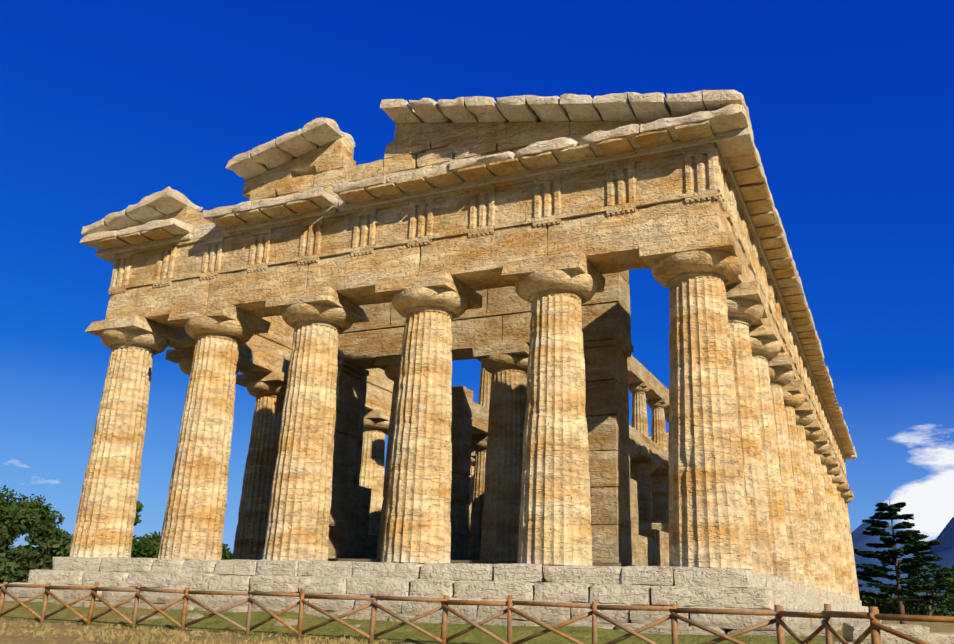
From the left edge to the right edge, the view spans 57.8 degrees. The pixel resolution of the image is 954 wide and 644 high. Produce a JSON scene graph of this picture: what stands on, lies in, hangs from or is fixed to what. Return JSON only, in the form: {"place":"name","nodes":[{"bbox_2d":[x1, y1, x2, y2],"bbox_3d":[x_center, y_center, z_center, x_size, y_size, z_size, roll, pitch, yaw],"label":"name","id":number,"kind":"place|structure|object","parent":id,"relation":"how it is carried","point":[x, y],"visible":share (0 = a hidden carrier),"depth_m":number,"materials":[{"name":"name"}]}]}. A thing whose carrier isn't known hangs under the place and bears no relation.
{"place":"outdoors","nodes":[
{"label":"outdoors","id":0,"kind":"place"},
{"bbox_2d":[0,593,953,643],"bbox_3d":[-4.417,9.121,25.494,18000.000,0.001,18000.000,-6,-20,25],"label":"ground","id":1,"kind":"structure","parent":0,"point":[933,626],"depth_m":20.14,"materials":[{"name":"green plant"}]},
{"bbox_2d":[0,485,64,549],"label":"broadleaf tree","id":2,"kind":"object","parent":1,"relation":"on","point":[7,505],"visible":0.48,"depth_m":102.83,"materials":[{"name":"green plant"}]},
{"bbox_2d":[0,506,72,592],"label":"broadleaf tree","id":3,"kind":"object","parent":1,"relation":"on","point":[17,564],"visible":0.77,"depth_m":68.89,"materials":[{"name":"green plant"}]},
{"bbox_2d":[16,528,69,556],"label":"broadleaf tree","id":4,"kind":"object","parent":1,"relation":"on","point":[29,539],"visible":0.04,"depth_m":116.06,"materials":[{"name":"green plant"}]},
{"bbox_2d":[131,501,160,557],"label":"broadleaf tree","id":5,"kind":"object","parent":1,"relation":"on","point":[148,547],"visible":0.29,"depth_m":73.51,"materials":[{"name":"green plant"}]},
{"bbox_2d":[139,531,160,540],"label":"broadleaf tree","id":6,"kind":"object","parent":1,"relation":"on","point":[140,537],"depth_m":126.55,"materials":[{"name":"green plant"}]},
{"bbox_2d":[0,617,401,643],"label":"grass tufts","id":7,"kind":"object","parent":1,"relation":"on","point":[307,639],"visible":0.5,"depth_m":19.60,"materials":[{"name":"green plant"}]},
{"bbox_2d":[221,544,232,559],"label":"broadleaf tree","id":8,"kind":"object","parent":1,"relation":"on","point":[227,554],"visible":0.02,"depth_m":137.86,"materials":[{"name":"green plant"}]},
{"bbox_2d":[0,601,847,643],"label":"grass","id":9,"kind":"structure","parent":1,"relation":"on","point":[408,634],"depth_m":22.06,"materials":[{"name":"green plant"}]},
{"bbox_2d":[68,609,953,643],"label":"stone blocks","id":10,"kind":"structure","parent":9,"relation":"on","point":[853,632],"depth_m":19.65,"materials":[{"name":"stone"}]},
{"bbox_2d":[4,557,880,641],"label":"temple crepidoma steps","id":11,"kind":"structure","parent":1,"relation":"on","point":[712,587],"depth_m":24.03,"materials":[{"name":"stone"}]},
{"bbox_2d":[69,231,859,599],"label":"columns","id":12,"kind":"structure","parent":11,"relation":"on","point":[757,481],"depth_m":27.83,"materials":[{"name":"beige stone"}]},
{"bbox_2d":[105,155,843,475],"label":"entablature","id":13,"kind":"structure","parent":12,"relation":"on","point":[603,242],"depth_m":28.25,"materials":[{"name":"beige stone"}]},
{"bbox_2d":[80,104,853,447],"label":"cornice","id":14,"kind":"structure","parent":13,"relation":"on","point":[728,118],"depth_m":28.12,"materials":[{"name":"beige stone"}]},
{"bbox_2d":[96,128,856,458],"bbox_3d":[9.040,4.495,55.869,25.763,0.649,60.600,-6,-20,25],"label":"cornice underside","id":15,"kind":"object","parent":13,"relation":"on","point":[734,142],"depth_m":28.75,"materials":[{"name":"beige stone"}]},
{"bbox_2d":[182,124,589,225],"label":"pediment blocks","id":16,"kind":"structure","parent":15,"relation":"on","point":[404,155],"depth_m":30.11,"materials":[{"name":"beige stone"}]},
{"bbox_2d":[81,90,751,235],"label":"raking cornice","id":17,"kind":"structure","parent":15,"relation":"on","point":[314,134],"depth_m":28.61,"materials":[{"name":"stone"}]},
{"bbox_2d":[158,120,750,220],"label":"temple pediment","id":18,"kind":"structure","parent":15,"relation":"on","point":[304,164],"depth_m":29.73,"materials":[{"name":"stone"}]},
{"bbox_2d":[98,120,854,454],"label":"temple mutules","id":19,"kind":"object","parent":13,"relation":"on","point":[762,212],"visible":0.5,"depth_m":29.73,"materials":[{"name":"beige stone"}]},
{"bbox_2d":[168,316,844,476],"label":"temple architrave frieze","id":20,"kind":"object","parent":12,"relation":"on","point":[270,350],"depth_m":41.10,"materials":[{"name":"beige stone"}]},
{"bbox_2d":[328,558,634,566],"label":"temple floor","id":21,"kind":"structure","parent":11,"relation":"on","point":[498,562],"depth_m":31.09,"materials":[{"name":"grey stone"}]},
{"bbox_2d":[374,342,669,560],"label":"inner columns","id":22,"kind":"structure","parent":21,"relation":"on","point":[495,509],"depth_m":33.63,"materials":[{"name":"stone"}]},
{"bbox_2d":[471,355,669,469],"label":"temple inner architraves","id":23,"kind":"object","parent":22,"relation":"on","point":[641,443],"visible":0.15,"depth_m":48.45,"materials":[{"name":"stone"}]},
{"bbox_2d":[468,450,668,565],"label":"temple cella walls","id":24,"kind":"structure","parent":21,"relation":"on","point":[658,533],"depth_m":36.12,"materials":[{"name":"stone"}]},
{"bbox_2d":[0,582,953,643],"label":"wooden fence","id":25,"kind":"object","parent":1,"relation":"on","point":[873,615],"visible":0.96,"depth_m":19.15,"materials":[{"name":"brown wood"}]},
{"bbox_2d":[853,499,953,623],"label":"cedar tree","id":26,"kind":"object","parent":1,"relation":"on","point":[911,541],"visible":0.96,"depth_m":88.64,"materials":[{"name":"green plant"}]},
{"bbox_2d":[859,590,953,616],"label":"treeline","id":27,"kind":"object","parent":1,"relation":"on","point":[883,605],"depth_m":251.00,"materials":[{"name":"green plant"}]},
{"bbox_2d":[902,546,953,615],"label":"cedar tree","id":28,"kind":"object","parent":1,"relation":"on","point":[935,603],"visible":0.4,"depth_m":134.45,"materials":[{"name":"green plant"}]},
{"bbox_2d":[933,564,953,605],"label":"cedar tree","id":29,"kind":"object","parent":1,"relation":"on","point":[946,569],"visible":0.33,"depth_m":161.07,"materials":[{"name":"green plant"}]},
{"bbox_2d":[0,0,953,553],"label":"sky","id":30,"kind":"structure","parent":0,"point":[106,106],"materials":[{"name":"blue"}]},
{"bbox_2d":[109,143,846,478],"bbox_3d":[8.818,5.487,55.137,23.860,1.745,59.580,-6,-20,25],"label":"frieze","id":31,"kind":"object","parent":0,"point":[715,170],"visible":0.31,"depth_m":28.94,"materials":[{"name":"beige stone"}]},
{"bbox_2d":[328,270,656,565],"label":"temple cella walls","id":32,"kind":"structure","parent":0,"point":[502,315],"depth_m":34.40,"materials":[{"name":"beige stone"}]},
{"bbox_2d":[851,517,953,614],"bbox_3d":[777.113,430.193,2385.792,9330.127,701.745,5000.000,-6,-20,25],"label":"distant hills","id":33,"kind":"structure","parent":0,"point":[944,549],"depth_m":3364.86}
]}

